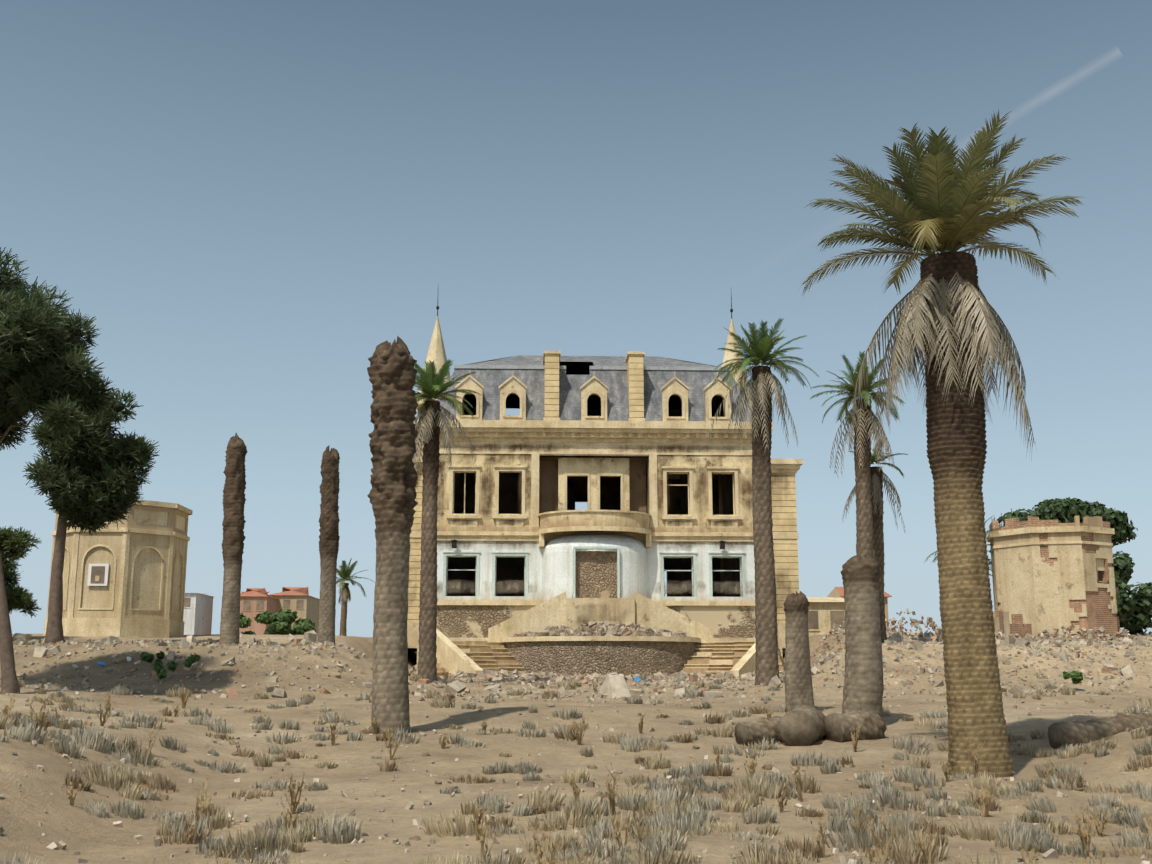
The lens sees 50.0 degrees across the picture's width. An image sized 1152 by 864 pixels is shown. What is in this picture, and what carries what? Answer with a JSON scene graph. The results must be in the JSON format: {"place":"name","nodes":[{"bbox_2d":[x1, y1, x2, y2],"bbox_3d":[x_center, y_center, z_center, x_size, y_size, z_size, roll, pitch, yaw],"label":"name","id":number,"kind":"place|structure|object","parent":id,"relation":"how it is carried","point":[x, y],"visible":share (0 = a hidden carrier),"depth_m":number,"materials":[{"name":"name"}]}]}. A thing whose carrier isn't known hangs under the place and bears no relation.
{"place":"outdoors","nodes":[
{"label":"outdoors","id":0,"kind":"place"},
{"bbox_2d":[0,634,1151,863],"bbox_3d":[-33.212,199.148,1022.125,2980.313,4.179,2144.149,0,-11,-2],"label":"ground","id":1,"kind":"structure","parent":0,"point":[24,808],"depth_m":20.91,"materials":[{"name":"beige sand"}]},
{"bbox_2d":[0,525,41,617],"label":"tree","id":2,"kind":"object","parent":1,"relation":"on","point":[14,544],"visible":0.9,"depth_m":51.18,"materials":[{"name":"green plant"}]},
{"bbox_2d":[0,247,118,693],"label":"pine","id":3,"kind":"object","parent":1,"relation":"on","point":[45,365],"visible":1,"depth_m":32.27,"materials":[{"name":"green plant"}]},
{"bbox_2d":[22,389,159,643],"bbox_3d":[-18.326,3.335,46.517,4.590,9.813,4.705,0,-11,-2],"label":"pine","id":4,"kind":"object","parent":1,"relation":"on","point":[86,478],"visible":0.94,"depth_m":45.95,"materials":[{"name":"green plant"}]},
{"bbox_2d":[44,499,192,637],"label":"pavilion","id":5,"kind":"structure","parent":1,"relation":"on","point":[126,579],"depth_m":56.57,"materials":[{"name":"stone"}]},
{"bbox_2d":[140,651,164,666],"bbox_3d":[-12.847,6.888,37.336,0.782,0.548,0.431,10,-15,-43],"label":"green weed","id":6,"kind":"object","parent":1,"relation":"on","point":[147,657],"visible":0.85,"depth_m":37.35,"materials":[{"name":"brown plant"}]},
{"bbox_2d":[152,661,176,679],"bbox_3d":[-11.998,6.965,36.137,0.749,0.547,0.473,9,-14,-38],"label":"green weed","id":7,"kind":"object","parent":1,"relation":"on","point":[161,673],"visible":1,"depth_m":36.03,"materials":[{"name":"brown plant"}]},
{"bbox_2d":[183,653,200,667],"bbox_3d":[-11.368,6.780,36.652,0.353,0.442,0.569,-8,-14,36],"label":"green weed","id":8,"kind":"object","parent":1,"relation":"on","point":[190,660],"visible":1,"depth_m":36.53,"materials":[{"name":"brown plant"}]},
{"bbox_2d":[219,433,246,644],"bbox_3d":[-12.077,3.834,43.493,0.890,7.842,0.858,0,-11,-2],"label":"bare trunk","id":9,"kind":"object","parent":1,"relation":"on","point":[233,502],"visible":0.96,"depth_m":43.28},
{"bbox_2d":[239,611,293,634],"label":"bush","id":10,"kind":"object","parent":1,"relation":"on","point":[279,625],"visible":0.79,"depth_m":75.77,"materials":[{"name":"green plant"}]},
{"bbox_2d":[263,608,315,634],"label":"bush","id":11,"kind":"object","parent":1,"relation":"on","point":[301,626],"visible":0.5,"depth_m":77.60,"materials":[{"name":"green plant"}]},
{"bbox_2d":[317,446,339,644],"bbox_3d":[-8.925,4.197,44.542,0.824,7.594,0.793,0,-11,-2],"label":"bare trunk","id":12,"kind":"object","parent":1,"relation":"on","point":[329,536],"visible":0.9,"depth_m":44.35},
{"bbox_2d":[336,558,373,635],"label":"palm","id":13,"kind":"object","parent":1,"relation":"on","point":[344,592],"visible":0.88,"depth_m":74.68,"materials":[{"name":"green plant"}]},
{"bbox_2d":[97,657,640,681],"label":"litter plastic bags","id":14,"kind":"object","parent":1,"relation":"on","point":[637,678],"visible":0.75,"depth_m":37.61,"materials":[{"name":"blue"}]},
{"bbox_2d":[367,336,417,733],"bbox_3d":[-3.902,2.170,26.024,1.130,8.716,1.104,-3,-12,17],"label":"bare trunk","id":15,"kind":"object","parent":1,"relation":"on","point":[392,373],"visible":0.98,"depth_m":25.76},
{"bbox_2d":[412,359,479,682],"bbox_3d":[-5.118,3.131,43.740,3.479,11.902,3.630,0,-11,-2],"label":"palm left of house","id":16,"kind":"object","parent":1,"relation":"on","point":[431,416],"visible":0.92,"depth_m":43.78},
{"bbox_2d":[183,587,892,635],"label":"background buildings","id":17,"kind":"structure","parent":1,"relation":"on","point":[825,614],"depth_m":171.36,"materials":[{"name":"red brick"}]},
{"bbox_2d":[0,635,1151,863],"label":"dry weeds","id":18,"kind":"object","parent":1,"relation":"on","point":[908,841],"visible":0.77,"depth_m":15.57,"materials":[{"name":"beige plant"}]},
{"bbox_2d":[0,608,1151,863],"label":"rubble stones","id":19,"kind":"object","parent":1,"relation":"on","point":[614,684],"visible":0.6,"depth_m":38.52,"materials":[{"name":"beige stone"}]},
{"bbox_2d":[407,296,802,676],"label":"mansion","id":20,"kind":"structure","parent":1,"relation":"on","point":[642,464],"depth_m":70.47,"materials":[{"name":"paint"}]},
{"bbox_2d":[734,716,784,745],"bbox_3d":[3.569,5.758,23.705,0.960,0.602,0.609,5,-12,-25],"label":"log chunk","id":21,"kind":"object","parent":1,"relation":"on","point":[759,729],"visible":0.69,"depth_m":23.51,"materials":[{"name":"brown wood"}]},
{"bbox_2d":[709,318,819,685],"bbox_3d":[6.684,2.516,43.368,3.932,13.125,3.607,0,-11,-2],"label":"palm","id":22,"kind":"object","parent":1,"relation":"on","point":[764,387],"visible":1,"depth_m":43.31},
{"bbox_2d":[783,591,814,712],"bbox_3d":[5.292,5.354,29.214,0.761,3.182,0.752,0,-11,-2],"label":"stump","id":23,"kind":"object","parent":1,"relation":"on","point":[798,685],"visible":0.85,"depth_m":29.02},
{"bbox_2d":[779,705,825,745],"bbox_3d":[4.391,5.675,23.778,0.830,0.799,1.333,-5,-12,22],"label":"boulder","id":24,"kind":"object","parent":1,"relation":"on","point":[803,725],"visible":0.88,"depth_m":23.22,"materials":[{"name":"brown stone"}]},
{"bbox_2d":[823,711,886,741],"bbox_3d":[5.379,5.745,23.883,1.145,0.700,0.691,7,-13,-32],"label":"log chunk","id":25,"kind":"object","parent":1,"relation":"on","point":[839,726],"visible":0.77,"depth_m":23.66,"materials":[{"name":"brown wood"}]},
{"bbox_2d":[810,351,905,557],"bbox_3d":[10.433,2.545,45.724,3.596,11.233,3.661,-5,-12,23],"label":"palm","id":26,"kind":"object","parent":1,"relation":"on","point":[863,442],"visible":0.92,"depth_m":45.67,"materials":[{"name":"plant"}]},
{"bbox_2d":[841,555,883,717],"bbox_3d":[6.201,4.706,27.041,1.077,4.050,0.972,0,-11,-2],"label":"stump","id":27,"kind":"object","parent":1,"relation":"on","point":[863,688],"visible":0.83,"depth_m":26.74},
{"bbox_2d":[842,440,907,642],"bbox_3d":[11.454,4.285,47.099,2.539,8.175,2.421,-10,-15,41],"label":"palm","id":28,"kind":"object","parent":1,"relation":"on","point":[877,480],"visible":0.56,"depth_m":47.16,"materials":[{"name":"brown plant"}]},
{"bbox_2d":[799,109,1084,777],"bbox_3d":[6.150,0.191,19.771,4.568,10.815,4.867,0,-11,-2],"label":"palm","id":29,"kind":"object","parent":1,"relation":"on","point":[950,326],"visible":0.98,"depth_m":19.48,"materials":[{"name":"brown plant"}]},
{"bbox_2d":[924,515,1000,568],"bbox_3d":[17.740,6.644,55.988,3.797,6.110,3.986,3,-11,-16],"label":"palm","id":30,"kind":"object","parent":1,"relation":"on","point":[935,552],"visible":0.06,"depth_m":56.23,"materials":[{"name":"plant"}]},
{"bbox_2d":[986,506,1117,640],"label":"ruined tower","id":31,"kind":"structure","parent":1,"relation":"on","point":[1049,575],"depth_m":53.24,"materials":[{"name":"paint"}]},
{"bbox_2d":[993,611,1127,637],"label":"ruined walls","id":32,"kind":"structure","parent":1,"relation":"on","point":[1001,621],"depth_m":51.73,"materials":[{"name":"brick"}]},
{"bbox_2d":[997,497,1137,547],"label":"tree","id":33,"kind":"object","parent":1,"relation":"on","point":[1119,523],"visible":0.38,"depth_m":75.39,"materials":[{"name":"green plant"}]},
{"bbox_2d":[1062,670,1082,683],"bbox_3d":[14.377,7.102,35.730,0.516,0.421,0.468,0,-11,-2],"label":"green weed","id":34,"kind":"object","parent":1,"relation":"on","point":[1076,677],"visible":1,"depth_m":35.66,"materials":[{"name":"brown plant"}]},
{"bbox_2d":[1048,713,1151,749],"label":"log","id":35,"kind":"object","parent":1,"relation":"on","point":[1061,734],"visible":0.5,"depth_m":21.38,"materials":[{"name":"brown wood"}]},
{"bbox_2d":[1113,551,1151,634],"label":"tree","id":36,"kind":"object","parent":1,"relation":"on","point":[1134,612],"visible":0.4,"depth_m":60.03,"materials":[{"name":"green plant"}]},
{"bbox_2d":[0,0,1151,636],"label":"sky","id":37,"kind":"structure","parent":0,"point":[247,200],"materials":[{"name":"blue"}]}
]}

